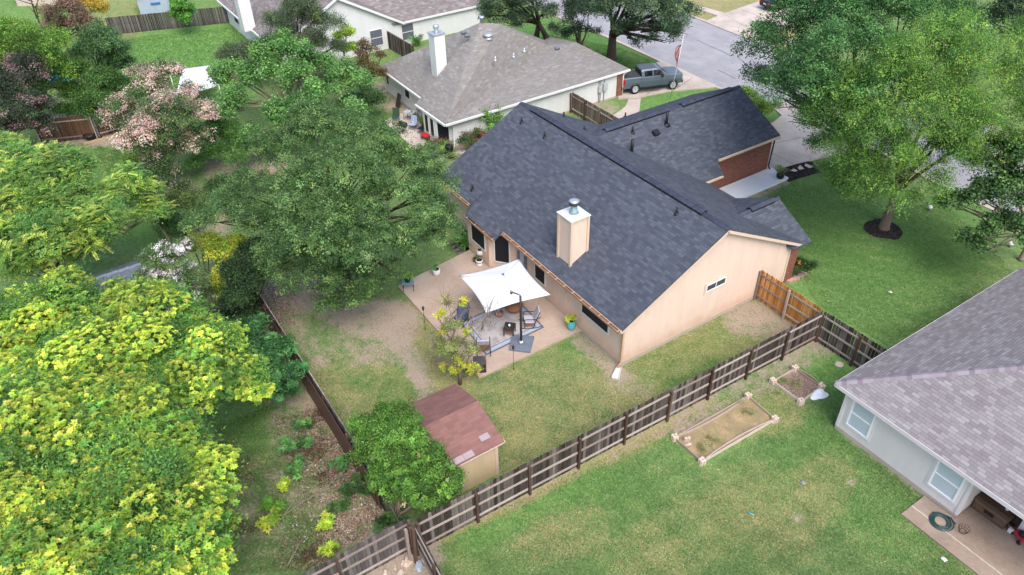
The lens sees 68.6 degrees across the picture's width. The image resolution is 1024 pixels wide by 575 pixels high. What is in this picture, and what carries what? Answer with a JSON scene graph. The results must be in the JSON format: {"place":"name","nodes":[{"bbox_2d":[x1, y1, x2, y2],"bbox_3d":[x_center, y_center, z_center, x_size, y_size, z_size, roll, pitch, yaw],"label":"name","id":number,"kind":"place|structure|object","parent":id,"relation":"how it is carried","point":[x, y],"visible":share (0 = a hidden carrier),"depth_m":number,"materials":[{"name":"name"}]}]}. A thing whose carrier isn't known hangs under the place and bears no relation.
{"place":"outdoors","nodes":[
{"label":"outdoors","id":0,"kind":"place"},
{"bbox_2d":[94,146,164,238],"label":"grass","id":1,"kind":"structure","parent":0,"point":[111,162],"depth_m":50.69,"materials":[{"name":"green plant"}]},
{"bbox_2d":[116,25,259,93],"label":"grass","id":2,"kind":"structure","parent":0,"point":[192,54],"depth_m":68.33,"materials":[{"name":"green plant"}]},
{"bbox_2d":[216,0,482,68],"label":"house","id":3,"kind":"structure","parent":0,"point":[374,21],"depth_m":66.97,"materials":[{"name":"white paint"}]},
{"bbox_2d":[369,28,383,46],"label":"window","id":4,"kind":"structure","parent":3,"relation":"in","point":[376,36],"depth_m":66.08,"materials":[{"name":"grey glass"}]},
{"bbox_2d":[385,113,426,147],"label":"patio","id":5,"kind":"structure","parent":0,"point":[416,132],"depth_m":53.94,"materials":[{"name":"concrete"}]},
{"bbox_2d":[398,250,581,378],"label":"patio","id":6,"kind":"structure","parent":0,"point":[428,284],"depth_m":37.88,"materials":[{"name":"concrete"}]},
{"bbox_2d":[464,305,543,354],"bbox_3d":[-0.500,1.830,36.690,3.556,0.019,2.836,-23,43,-25],"label":"rug","id":7,"kind":"object","parent":6,"relation":"on","point":[500,341],"visible":0.62,"depth_m":36.48,"materials":[{"name":"grey fabric"}]},
{"bbox_2d":[519,303,540,328],"bbox_3d":[0.897,1.409,36.335,1.080,1.020,0.660,-5,38,-4],"label":"rocking chair","id":8,"kind":"object","parent":7,"relation":"on","point":[530,319],"visible":0.98,"depth_m":36.28,"materials":[{"name":"metal"}]},
{"bbox_2d":[459,259,549,352],"bbox_3d":[-0.146,0.638,35.755,3.238,3.030,4.522,-18,41,-20],"label":"umbrella","id":9,"kind":"object","parent":6,"relation":"on","point":[515,281],"visible":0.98,"depth_m":35.44,"materials":[{"name":"white fabric"}]},
{"bbox_2d":[0,0,1023,574],"bbox_3d":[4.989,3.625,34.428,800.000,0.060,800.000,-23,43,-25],"label":"ground","id":10,"kind":"structure","parent":0,"point":[354,322],"depth_m":34.03,"materials":[{"name":"green plant"}]},
{"bbox_2d":[0,46,62,136],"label":"crape myrtle","id":11,"kind":"object","parent":10,"relation":"on","point":[12,92],"visible":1,"depth_m":48.51,"materials":[{"name":"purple plant"}]},
{"bbox_2d":[0,13,94,110],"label":"broadleaf tree","id":12,"kind":"object","parent":10,"relation":"on","point":[18,36],"visible":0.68,"depth_m":50.91,"materials":[{"name":"green plant"}]},
{"bbox_2d":[31,115,97,142],"bbox_3d":[-31.733,-11.216,53.250,3.856,1.812,0.164,-8,38,-9],"label":"fence","id":13,"kind":"object","parent":10,"relation":"on","point":[69,130],"visible":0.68,"depth_m":53.34,"materials":[{"name":"brown wood"}]},
{"bbox_2d":[35,0,100,54],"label":"bronze tree","id":14,"kind":"object","parent":10,"relation":"on","point":[51,13],"visible":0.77,"depth_m":60.28,"materials":[{"name":"brown plant"}]},
{"bbox_2d":[0,129,179,301],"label":"feathery tree","id":15,"kind":"object","parent":10,"relation":"on","point":[35,169],"visible":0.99,"depth_m":35.59,"materials":[{"name":"green plant"}]},
{"bbox_2d":[45,60,135,137],"bbox_3d":[-30.081,-13.780,54.120,6.086,4.753,5.335,3,38,6],"label":"shrub","id":16,"kind":"object","parent":10,"relation":"on","point":[81,93],"visible":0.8,"depth_m":53.00,"materials":[{"name":"green plant"}]},
{"bbox_2d":[80,0,113,14],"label":"broadleaf tree","id":17,"kind":"object","parent":10,"relation":"on","point":[98,6],"visible":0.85,"depth_m":64.63,"materials":[{"name":"yellow plant"}]},
{"bbox_2d":[65,16,139,83],"bbox_3d":[-30.419,-16.735,56.109,5.522,7.005,4.617,5,38,9],"label":"broadleaf tree","id":18,"kind":"object","parent":10,"relation":"on","point":[95,38],"visible":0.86,"depth_m":54.26,"materials":[{"name":"green plant"}]},
{"bbox_2d":[82,260,152,320],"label":"shed","id":19,"kind":"structure","parent":10,"relation":"on","point":[117,270],"depth_m":36.70,"materials":[{"name":"metal"}]},
{"bbox_2d":[0,361,257,574],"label":"flowering tree","id":20,"kind":"object","parent":10,"relation":"on","point":[104,482],"visible":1,"depth_m":21.15,"materials":[{"name":"green plant"}]},
{"bbox_2d":[0,261,284,429],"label":"flowering tree","id":21,"kind":"object","parent":10,"relation":"on","point":[211,372],"visible":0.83,"depth_m":28.07,"materials":[{"name":"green plant"}]},
{"bbox_2d":[137,0,169,15],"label":"shed","id":22,"kind":"structure","parent":10,"relation":"on","point":[151,6],"depth_m":75.72,"materials":[{"name":"white"}]},
{"bbox_2d":[93,57,221,169],"bbox_3d":[-21.855,-9.991,47.118,7.259,7.043,8.421,-23,43,-25],"label":"crape myrtle","id":23,"kind":"object","parent":10,"relation":"on","point":[154,113],"visible":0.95,"depth_m":45.51,"materials":[{"name":"pink plant"}]},
{"bbox_2d":[128,158,199,196],"bbox_3d":[-20.709,-6.064,45.177,4.587,3.123,3.031,7,39,11],"label":"shrub","id":24,"kind":"object","parent":10,"relation":"on","point":[162,174],"visible":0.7,"depth_m":44.79,"materials":[{"name":"green plant"}]},
{"bbox_2d":[105,7,229,33],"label":"fence","id":25,"kind":"object","parent":10,"relation":"on","point":[130,25],"visible":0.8,"depth_m":72.13,"materials":[{"name":"brown wood"}]},
{"bbox_2d":[127,233,216,311],"bbox_3d":[-16.113,0.079,36.110,4.218,4.348,4.683,-23,43,-25],"label":"crape myrtle","id":26,"kind":"object","parent":10,"relation":"on","point":[171,251],"visible":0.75,"depth_m":35.59,"materials":[{"name":"white plant"}]},
{"bbox_2d":[150,204,198,235],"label":"shrub","id":27,"kind":"object","parent":10,"relation":"on","point":[172,223],"visible":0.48,"depth_m":42.53,"materials":[{"name":"green plant"}]},
{"bbox_2d":[165,0,197,27],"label":"shrub","id":28,"kind":"object","parent":10,"relation":"on","point":[177,10],"visible":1,"depth_m":69.56,"materials":[{"name":"green plant"}]},
{"bbox_2d":[157,185,214,218],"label":"shrub","id":29,"kind":"object","parent":10,"relation":"on","point":[185,197],"visible":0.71,"depth_m":43.45,"materials":[{"name":"green plant"}]},
{"bbox_2d":[170,65,220,96],"bbox_3d":[-24.823,-15.792,58.555,3.383,2.300,5.556,-18,41,-20],"label":"garden tent","id":30,"kind":"object","parent":10,"relation":"on","point":[195,73],"visible":0.39,"depth_m":57.61,"materials":[{"name":"white fabric"}]},
{"bbox_2d":[182,125,251,169],"bbox_3d":[-18.786,-8.746,49.074,5.366,2.521,3.590,-62,67,-48],"label":"shrub","id":31,"kind":"object","parent":10,"relation":"on","point":[193,161],"visible":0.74,"depth_m":48.70,"materials":[{"name":"green plant"}]},
{"bbox_2d":[186,229,249,305],"bbox_3d":[-14.698,-0.865,37.750,3.512,3.752,4.268,-9,38,-10],"label":"shrub","id":32,"kind":"object","parent":10,"relation":"on","point":[214,245],"visible":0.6,"depth_m":37.05,"materials":[{"name":"yellow plant"}]},
{"bbox_2d":[193,116,244,152],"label":"shrub","id":33,"kind":"object","parent":10,"relation":"on","point":[219,124],"visible":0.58,"depth_m":49.85,"materials":[{"name":"green plant"}]},
{"bbox_2d":[195,162,255,194],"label":"shrub","id":34,"kind":"object","parent":10,"relation":"on","point":[216,182],"visible":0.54,"depth_m":44.77,"materials":[{"name":"green plant"}]},
{"bbox_2d":[212,40,260,72],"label":"shrub","id":35,"kind":"object","parent":10,"relation":"on","point":[219,53],"visible":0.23,"depth_m":61.93,"materials":[{"name":"green plant"}]},
{"bbox_2d":[207,230,280,324],"bbox_3d":[-12.759,-0.169,36.232,3.350,4.433,4.694,10,39,14],"label":"shrub","id":36,"kind":"object","parent":10,"relation":"on","point":[237,269],"visible":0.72,"depth_m":35.03,"materials":[{"name":"green plant"}]},
{"bbox_2d":[220,127,279,165],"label":"shrub","id":37,"kind":"object","parent":10,"relation":"on","point":[234,155],"visible":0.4,"depth_m":48.34,"materials":[{"name":"green plant"}]},
{"bbox_2d":[223,310,310,409],"bbox_3d":[-10.926,3.180,33.133,3.013,2.856,5.792,-23,43,-25],"label":"fig bush","id":38,"kind":"object","parent":10,"relation":"on","point":[273,344],"visible":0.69,"depth_m":32.21,"materials":[{"name":"green plant"}]},
{"bbox_2d":[199,26,338,127],"bbox_3d":[-17.478,-14.202,52.684,10.309,6.679,8.035,-23,43,-25],"label":"maple tree","id":39,"kind":"object","parent":10,"relation":"on","point":[307,59],"visible":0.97,"depth_m":51.37,"materials":[{"name":"green plant"}]},
{"bbox_2d":[254,506,284,533],"bbox_3d":[-8.896,8.608,27.692,0.770,0.856,1.109,24,45,29],"label":"sapling","id":40,"kind":"object","parent":10,"relation":"on","point":[272,518],"visible":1,"depth_m":27.54,"materials":[{"name":"yellow plant"}]},
{"bbox_2d":[256,493,286,511],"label":"weed","id":41,"kind":"object","parent":10,"relation":"on","point":[266,503],"visible":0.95,"depth_m":28.14,"materials":[{"name":"green plant"}]},
{"bbox_2d":[215,402,347,574],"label":"grass","id":42,"kind":"structure","parent":10,"relation":"on","point":[250,524],"depth_m":29.09,"materials":[{"name":"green plant"}]},
{"bbox_2d":[218,0,360,90],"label":"juniper tree","id":43,"kind":"object","parent":10,"relation":"on","point":[295,9],"visible":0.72,"depth_m":55.56,"materials":[{"name":"green plant"}]},
{"bbox_2d":[276,417,313,452],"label":"weed","id":44,"kind":"object","parent":10,"relation":"on","point":[286,444],"visible":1,"depth_m":30.41,"materials":[{"name":"green plant"}]},
{"bbox_2d":[284,452,306,481],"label":"weed","id":45,"kind":"object","parent":10,"relation":"on","point":[298,461],"visible":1,"depth_m":29.46,"materials":[{"name":"green plant"}]},
{"bbox_2d":[235,56,376,148],"bbox_3d":[-12.883,-11.022,49.224,10.272,5.703,6.455,-23,43,-25],"label":"maple tree","id":46,"kind":"object","parent":10,"relation":"on","point":[352,75],"visible":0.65,"depth_m":48.24,"materials":[{"name":"green plant"}]},
{"bbox_2d":[280,428,338,463],"bbox_3d":[-8.230,6.651,30.730,2.250,0.515,2.015,-23,43,-25],"label":"brush pile","id":47,"kind":"object","parent":10,"relation":"on","point":[309,451],"visible":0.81,"depth_m":30.63,"materials":[{"name":"brown wood"}]},
{"bbox_2d":[253,288,387,512],"bbox_3d":[-8.956,4.055,32.811,0.195,1.790,15.368,-23,43,-25],"label":"fence","id":48,"kind":"object","parent":10,"relation":"on","point":[329,414],"visible":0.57,"depth_m":31.01,"materials":[{"name":"brown wood"}]},
{"bbox_2d":[177,90,466,315],"bbox_3d":[-8.450,-3.553,35.663,13.088,10.312,11.054,-23,43,-25],"label":"oak tree","id":49,"kind":"object","parent":10,"relation":"on","point":[325,228],"visible":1,"depth_m":33.96,"materials":[{"name":"green plant"}]},
{"bbox_2d":[270,414,379,570],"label":"leaf litter","id":50,"kind":"object","parent":10,"relation":"on","point":[369,507],"visible":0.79,"depth_m":28.54,"materials":[{"name":"brown plant"}]},
{"bbox_2d":[315,508,336,530],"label":"sapling","id":51,"kind":"object","parent":10,"relation":"on","point":[327,522],"visible":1,"depth_m":27.52,"materials":[{"name":"yellow plant"}]},
{"bbox_2d":[317,539,340,556],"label":"sapling","id":52,"kind":"object","parent":10,"relation":"on","point":[329,548],"visible":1,"depth_m":26.59,"materials":[{"name":"yellow plant"}]},
{"bbox_2d":[328,454,349,470],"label":"weed","id":53,"kind":"object","parent":10,"relation":"on","point":[341,461],"visible":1,"depth_m":29.63,"materials":[{"name":"green plant"}]},
{"bbox_2d":[326,486,355,512],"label":"weed","id":54,"kind":"object","parent":10,"relation":"on","point":[343,504],"visible":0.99,"depth_m":28.26,"materials":[{"name":"green plant"}]},
{"bbox_2d":[330,24,358,55],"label":"shrub","id":55,"kind":"object","parent":10,"relation":"on","point":[349,31],"visible":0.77,"depth_m":59.57,"materials":[{"name":"green plant"}]},
{"bbox_2d":[340,471,370,496],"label":"weed","id":56,"kind":"object","parent":10,"relation":"on","point":[356,478],"visible":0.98,"depth_m":28.63,"materials":[{"name":"green plant"}]},
{"bbox_2d":[301,518,410,574],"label":"fence","id":57,"kind":"object","parent":10,"relation":"on","point":[347,558],"visible":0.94,"depth_m":25.80,"materials":[{"name":"brown wood"}]},
{"bbox_2d":[332,83,389,110],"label":"shrub","id":58,"kind":"object","parent":10,"relation":"on","point":[369,94],"visible":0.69,"depth_m":53.83,"materials":[{"name":"green plant"}]},
{"bbox_2d":[352,37,389,82],"bbox_3d":[-10.368,-15.818,55.663,2.651,5.310,3.526,-23,43,-25],"label":"bronze tree","id":59,"kind":"object","parent":10,"relation":"on","point":[377,69],"visible":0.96,"depth_m":54.68,"materials":[{"name":"brown plant"}]},
{"bbox_2d":[371,508,410,533],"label":"weed","id":60,"kind":"object","parent":10,"relation":"on","point":[387,517],"visible":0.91,"depth_m":27.52,"materials":[{"name":"green plant"}]},
{"bbox_2d":[387,31,413,55],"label":"fence","id":61,"kind":"object","parent":10,"relation":"on","point":[399,45],"visible":0.91,"depth_m":65.44,"materials":[{"name":"brown wood"}]},
{"bbox_2d":[341,397,470,518],"bbox_3d":[-3.961,6.391,27.528,3.807,4.384,4.594,-23,43,-25],"label":"privet tree","id":62,"kind":"object","parent":10,"relation":"on","point":[396,435],"visible":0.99,"depth_m":26.52,"materials":[{"name":"green plant"}]},
{"bbox_2d":[411,524,441,574],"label":"fence","id":63,"kind":"object","parent":10,"relation":"on","point":[423,550],"visible":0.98,"depth_m":25.71,"materials":[{"name":"brown wood"}]},
{"bbox_2d":[404,383,504,499],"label":"shed","id":64,"kind":"structure","parent":10,"relation":"on","point":[457,419],"depth_m":28.71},
{"bbox_2d":[420,279,508,385],"bbox_3d":[-2.191,2.109,31.824,4.148,5.816,2.811,1,38,3],"label":"young tree","id":65,"kind":"object","parent":10,"relation":"on","point":[452,341],"visible":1,"depth_m":31.97,"materials":[{"name":"yellow plant"}]},
{"bbox_2d":[455,124,489,145],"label":"rose bush","id":66,"kind":"object","parent":10,"relation":"on","point":[475,135],"visible":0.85,"depth_m":50.27,"materials":[{"name":"green plant"}]},
{"bbox_2d":[479,104,505,129],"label":"vine","id":67,"kind":"object","parent":10,"relation":"on","point":[491,121],"visible":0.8,"depth_m":51.78,"materials":[{"name":"green plant"}]},
{"bbox_2d":[381,15,630,147],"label":"house","id":68,"kind":"structure","parent":10,"relation":"on","point":[449,87],"depth_m":54.40,"materials":[{"name":"grey"}]},
{"bbox_2d":[470,0,561,39],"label":"oak tree","id":69,"kind":"object","parent":10,"relation":"on","point":[514,13],"visible":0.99,"depth_m":61.37,"materials":[{"name":"green plant"}]},
{"bbox_2d":[544,0,603,44],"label":"oak tree","id":70,"kind":"object","parent":10,"relation":"on","point":[571,7],"visible":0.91,"depth_m":61.58,"materials":[{"name":"green plant"}]},
{"bbox_2d":[570,92,617,124],"bbox_3d":[6.163,-11.950,53.142,0.181,1.654,6.850,-22,42,-24],"label":"fence","id":71,"kind":"object","parent":10,"relation":"on","point":[582,110],"visible":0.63,"depth_m":54.03,"materials":[{"name":"brown wood"}]},
{"bbox_2d":[416,311,824,545],"bbox_3d":[5.543,5.352,30.723,20.809,2.019,0.188,-22,42,-24],"label":"fence","id":72,"kind":"object","parent":10,"relation":"on","point":[706,384],"visible":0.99,"depth_m":29.94,"materials":[{"name":"brown wood"}]},
{"bbox_2d":[437,85,810,367],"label":"house","id":73,"kind":"structure","parent":10,"relation":"on","point":[625,239],"depth_m":37.76,"materials":[{"name":"beige"}]},
{"bbox_2d":[470,223,485,251],"bbox_3d":[-1.831,-2.811,40.261,0.048,1.350,1.450,-23,43,-25],"label":"window","id":74,"kind":"structure","parent":73,"relation":"in","point":[477,237],"depth_m":40.37,"materials":[{"name":"black glass"}]},
{"bbox_2d":[493,235,509,263],"bbox_3d":[-0.534,-2.031,39.489,0.900,1.810,0.047,10,39,14],"label":"window","id":75,"kind":"structure","parent":73,"relation":"in","point":[501,245],"depth_m":39.55,"materials":[{"name":"black glass"}]},
{"bbox_2d":[581,303,608,334],"bbox_3d":[3.841,1.389,34.788,0.048,0.720,2.050,-23,43,-25],"label":"window","id":76,"kind":"structure","parent":73,"relation":"in","point":[592,317],"depth_m":34.85,"materials":[{"name":"black glass"}]},
{"bbox_2d":[703,273,728,294],"bbox_3d":[9.624,-0.147,35.361,1.510,0.640,0.049,-23,43,-25],"label":"window","id":77,"kind":"structure","parent":73,"relation":"in","point":[721,281],"depth_m":35.33,"materials":[{"name":"white paint"}]},
{"bbox_2d":[585,0,704,60],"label":"oak tree","id":78,"kind":"object","parent":10,"relation":"on","point":[664,11],"visible":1,"depth_m":57.73,"materials":[{"name":"green plant"}]},
{"bbox_2d":[434,349,974,574],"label":"grass","id":79,"kind":"structure","parent":10,"relation":"on","point":[930,558],"depth_m":27.72,"materials":[{"name":"green plant"}]},
{"bbox_2d":[670,392,778,466],"bbox_3d":[8.913,5.835,31.201,4.544,0.297,1.896,-23,43,-25],"label":"garden bed","id":80,"kind":"object","parent":10,"relation":"on","point":[731,425],"visible":1,"depth_m":31.24,"materials":[{"name":"soil"}]},
{"bbox_2d":[719,167,787,197],"bbox_3d":[14.710,-6.285,46.750,5.820,0.170,1.580,-23,43,-25],"label":"porch","id":81,"kind":"object","parent":10,"relation":"on","point":[753,184],"visible":0.57,"depth_m":46.83,"materials":[{"name":"paint"}]},
{"bbox_2d":[523,3,997,212],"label":"kerb","id":82,"kind":"structure","parent":10,"relation":"on","point":[988,207],"depth_m":63.53,"materials":[{"name":"concrete"}]},
{"bbox_2d":[741,84,784,116],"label":"shrub","id":83,"kind":"object","parent":10,"relation":"on","point":[766,107],"visible":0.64,"depth_m":53.21,"materials":[{"name":"green plant"}]},
{"bbox_2d":[753,270,823,339],"bbox_3d":[13.286,0.809,36.249,0.168,1.859,3.823,-22,42,-24],"label":"fence","id":84,"kind":"object","parent":10,"relation":"on","point":[796,309],"visible":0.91,"depth_m":36.43,"materials":[{"name":"brown wood"}]},
{"bbox_2d":[768,364,825,405],"bbox_3d":[12.608,4.285,33.085,1.786,0.299,1.811,-23,43,-25],"label":"garden bed","id":85,"kind":"object","parent":10,"relation":"on","point":[802,393],"visible":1,"depth_m":33.15,"materials":[{"name":"brown soil"}]},
{"bbox_2d":[776,161,818,181],"bbox_3d":[18.457,-7.587,48.401,3.094,0.060,1.798,-17,40,-19],"label":"mulch bed","id":86,"kind":"object","parent":10,"relation":"on","point":[795,175],"visible":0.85,"depth_m":48.18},
{"bbox_2d":[794,255,819,274],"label":"flowering shrub","id":87,"kind":"object","parent":10,"relation":"on","point":[801,263],"visible":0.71,"depth_m":38.65,"materials":[{"name":"green plant"}]},
{"bbox_2d":[833,176,861,188],"bbox_3d":[20.982,-6.617,47.050,1.804,0.040,1.860,-23,43,-25],"label":"mulch ring","id":88,"kind":"object","parent":10,"relation":"on","point":[843,183],"visible":0.12,"depth_m":46.76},
{"bbox_2d":[729,0,1002,183],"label":"broadleaf tree","id":89,"kind":"object","parent":88,"relation":"on","point":[808,50],"visible":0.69,"depth_m":39.42,"materials":[{"name":"green plant"}]},
{"bbox_2d":[817,311,886,367],"bbox_3d":[15.423,2.829,33.553,0.163,1.879,4.046,-23,43,-26],"label":"fence","id":90,"kind":"object","parent":10,"relation":"on","point":[844,344],"visible":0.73,"depth_m":33.91,"materials":[{"name":"brown wood"}]},
{"bbox_2d":[864,218,902,239],"bbox_3d":[21.181,-3.302,42.759,2.043,0.040,2.080,-23,43,-25],"label":"mulch ring","id":91,"kind":"object","parent":10,"relation":"on","point":[870,227],"visible":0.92,"depth_m":42.62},
{"bbox_2d":[788,0,1023,230],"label":"willow oak","id":92,"kind":"object","parent":91,"relation":"on","point":[929,91],"visible":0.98,"depth_m":35.71,"materials":[{"name":"green plant"}]},
{"bbox_2d":[834,268,1023,529],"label":"house","id":93,"kind":"structure","parent":10,"relation":"on","point":[933,411],"depth_m":28.34,"materials":[{"name":"grey"}]},
{"bbox_2d":[843,399,878,442],"bbox_3d":[13.873,5.213,29.801,0.049,1.700,1.210,-23,43,-25],"label":"window","id":94,"kind":"structure","parent":93,"relation":"in","point":[861,421],"depth_m":29.86,"materials":[{"name":"white glass"}]},
{"bbox_2d":[924,459,968,505],"bbox_3d":[15.871,7.035,27.365,0.049,1.680,1.250,-23,43,-25],"label":"window","id":95,"kind":"structure","parent":93,"relation":"in","point":[941,479],"depth_m":27.43,"materials":[{"name":"grey glass"}]},
{"bbox_2d":[926,128,1023,261],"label":"pear tree","id":96,"kind":"object","parent":10,"relation":"on","point":[1006,177],"visible":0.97,"depth_m":36.34,"materials":[{"name":"green plant"}]},
{"bbox_2d":[977,0,1023,67],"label":"oak tree","id":97,"kind":"object","parent":10,"relation":"on","point":[1011,6],"visible":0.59,"depth_m":50.57,"materials":[{"name":"green plant"}]},
{"bbox_2d":[274,290,788,471],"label":"grass","id":98,"kind":"structure","parent":0,"point":[559,392],"depth_m":33.67,"materials":[{"name":"green plant"}]},
{"bbox_2d":[542,35,657,68],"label":"grass","id":99,"kind":"structure","parent":0,"point":[626,64],"depth_m":64.64,"materials":[{"name":"green plant"}]},
{"bbox_2d":[613,97,640,118],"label":"path","id":100,"kind":"structure","parent":0,"point":[632,106],"depth_m":56.12,"materials":[{"name":"concrete"}]},
{"bbox_2d":[618,61,715,99],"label":"driveway","id":101,"kind":"structure","parent":0,"point":[694,83],"depth_m":58.91,"materials":[{"name":"concrete"}]},
{"bbox_2d":[621,63,682,93],"bbox_3d":[10.706,-16.405,58.442,5.058,1.805,1.993,-9,38,-10],"label":"pickup truck","id":102,"kind":"object","parent":101,"relation":"on","point":[648,75],"visible":0.9,"depth_m":57.81,"materials":[{"name":"paint"}]},
{"bbox_2d":[704,0,839,41],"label":"driveway","id":103,"kind":"structure","parent":0,"point":[740,16],"depth_m":71.42,"materials":[{"name":"concrete"}]},
{"bbox_2d":[529,0,1023,215],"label":"street","id":104,"kind":"structure","parent":0,"point":[702,60],"depth_m":64.30,"materials":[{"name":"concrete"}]},
{"bbox_2d":[762,100,847,170],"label":"driveway","id":105,"kind":"structure","parent":0,"point":[792,151],"depth_m":51.04,"materials":[{"name":"concrete"}]},
{"bbox_2d":[755,184,1014,344],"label":"grass","id":106,"kind":"structure","parent":0,"point":[896,268],"depth_m":39.73,"materials":[{"name":"green plant"}]},
{"bbox_2d":[901,496,1023,574],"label":"patio","id":107,"kind":"structure","parent":0,"point":[997,548],"depth_m":26.91,"materials":[{"name":"concrete"}]},
{"bbox_2d":[929,512,955,531],"bbox_3d":[15.742,8.561,27.473,0.887,0.066,0.870,-23,43,-25],"label":"garden hose","id":108,"kind":"object","parent":107,"relation":"on","point":[944,528],"visible":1,"depth_m":27.43,"materials":[{"name":"teal rubber"}]},
{"bbox_2d":[971,491,1016,528],"bbox_3d":[17.922,8.061,27.661,1.250,0.545,1.260,-23,43,-25],"label":"wooden chest","id":109,"kind":"object","parent":107,"relation":"on","point":[991,509],"visible":0.59,"depth_m":27.36,"materials":[{"name":"brown wood"}]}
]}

